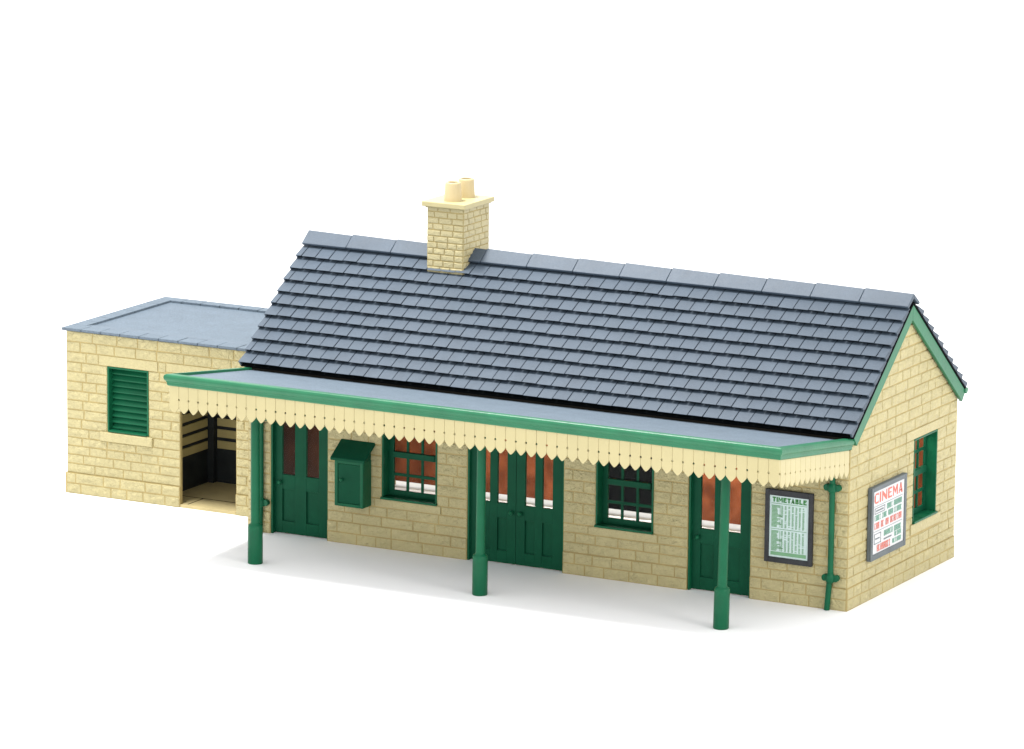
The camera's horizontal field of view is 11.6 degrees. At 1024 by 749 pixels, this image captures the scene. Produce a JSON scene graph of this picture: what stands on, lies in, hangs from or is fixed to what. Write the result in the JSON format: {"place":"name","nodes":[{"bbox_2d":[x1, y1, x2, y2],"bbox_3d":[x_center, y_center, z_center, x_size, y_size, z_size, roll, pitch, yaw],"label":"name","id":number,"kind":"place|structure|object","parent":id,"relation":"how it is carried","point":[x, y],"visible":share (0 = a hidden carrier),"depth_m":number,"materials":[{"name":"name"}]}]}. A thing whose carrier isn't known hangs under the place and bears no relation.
{"place":"outdoors","nodes":[
{"label":"outdoors","id":0,"kind":"place"},
{"bbox_2d":[0,0,1023,748],"bbox_3d":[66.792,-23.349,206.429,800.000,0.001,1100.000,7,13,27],"label":"ground","id":1,"kind":"structure","parent":0,"point":[220,150],"depth_m":100.17,"materials":[{"name":"white"}]},
{"bbox_2d":[62,297,267,516],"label":"outbuilding","id":2,"kind":"structure","parent":1,"relation":"on","point":[132,435],"depth_m":78.52,"materials":[{"name":"beige brick"}]},
{"bbox_2d":[107,366,148,436],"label":"louvred window","id":3,"kind":"structure","parent":2,"relation":"in","point":[127,389],"depth_m":78.42,"materials":[{"name":"green paint"}]},
{"bbox_2d":[163,177,967,629],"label":"station building","id":4,"kind":"structure","parent":0,"point":[459,363],"depth_m":73.89,"materials":[{"name":"beige stone"}]},
{"bbox_2d":[271,411,327,538],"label":"door","id":5,"kind":"structure","parent":4,"relation":"in","point":[299,502],"depth_m":76.24,"materials":[{"name":"green paint"}]},
{"bbox_2d":[330,439,374,508],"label":"wall cabinet","id":6,"kind":"object","parent":4,"relation":"attached to","point":[352,458],"depth_m":75.40,"materials":[{"name":"green paint"}]},
{"bbox_2d":[338,463,359,504],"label":"door","id":7,"kind":"structure","parent":6,"relation":"in","point":[348,475],"depth_m":75.41,"materials":[{"name":"green paint"}]},
{"bbox_2d":[380,424,436,505],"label":"window","id":8,"kind":"structure","parent":4,"relation":"in","point":[389,492],"depth_m":75.37,"materials":[{"name":"green paint"}]},
{"bbox_2d":[467,436,563,572],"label":"double door","id":9,"kind":"structure","parent":4,"relation":"in","point":[516,532],"depth_m":74.48,"materials":[{"name":"green paint"}]},
{"bbox_2d":[594,451,653,534],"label":"window","id":10,"kind":"structure","parent":4,"relation":"in","point":[602,520],"depth_m":73.70,"materials":[{"name":"green paint"}]},
{"bbox_2d":[687,462,751,597],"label":"door","id":11,"kind":"structure","parent":4,"relation":"in","point":[703,543],"depth_m":73.00,"materials":[{"name":"green paint"}]},
{"bbox_2d":[764,488,813,566],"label":"timetable board","id":12,"kind":"object","parent":4,"relation":"attached to","point":[789,526],"visible":1,"depth_m":72.25,"materials":[{"name":"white paper"}]},
{"bbox_2d":[867,472,906,561],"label":"cinema poster board","id":13,"kind":"object","parent":4,"relation":"attached to","point":[886,521],"visible":1,"depth_m":72.87,"materials":[{"name":"white paper"}]},
{"bbox_2d":[912,429,937,523],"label":"window","id":14,"kind":"structure","parent":4,"relation":"in","point":[928,470],"depth_m":74.50,"materials":[{"name":"green paint"}]}
]}

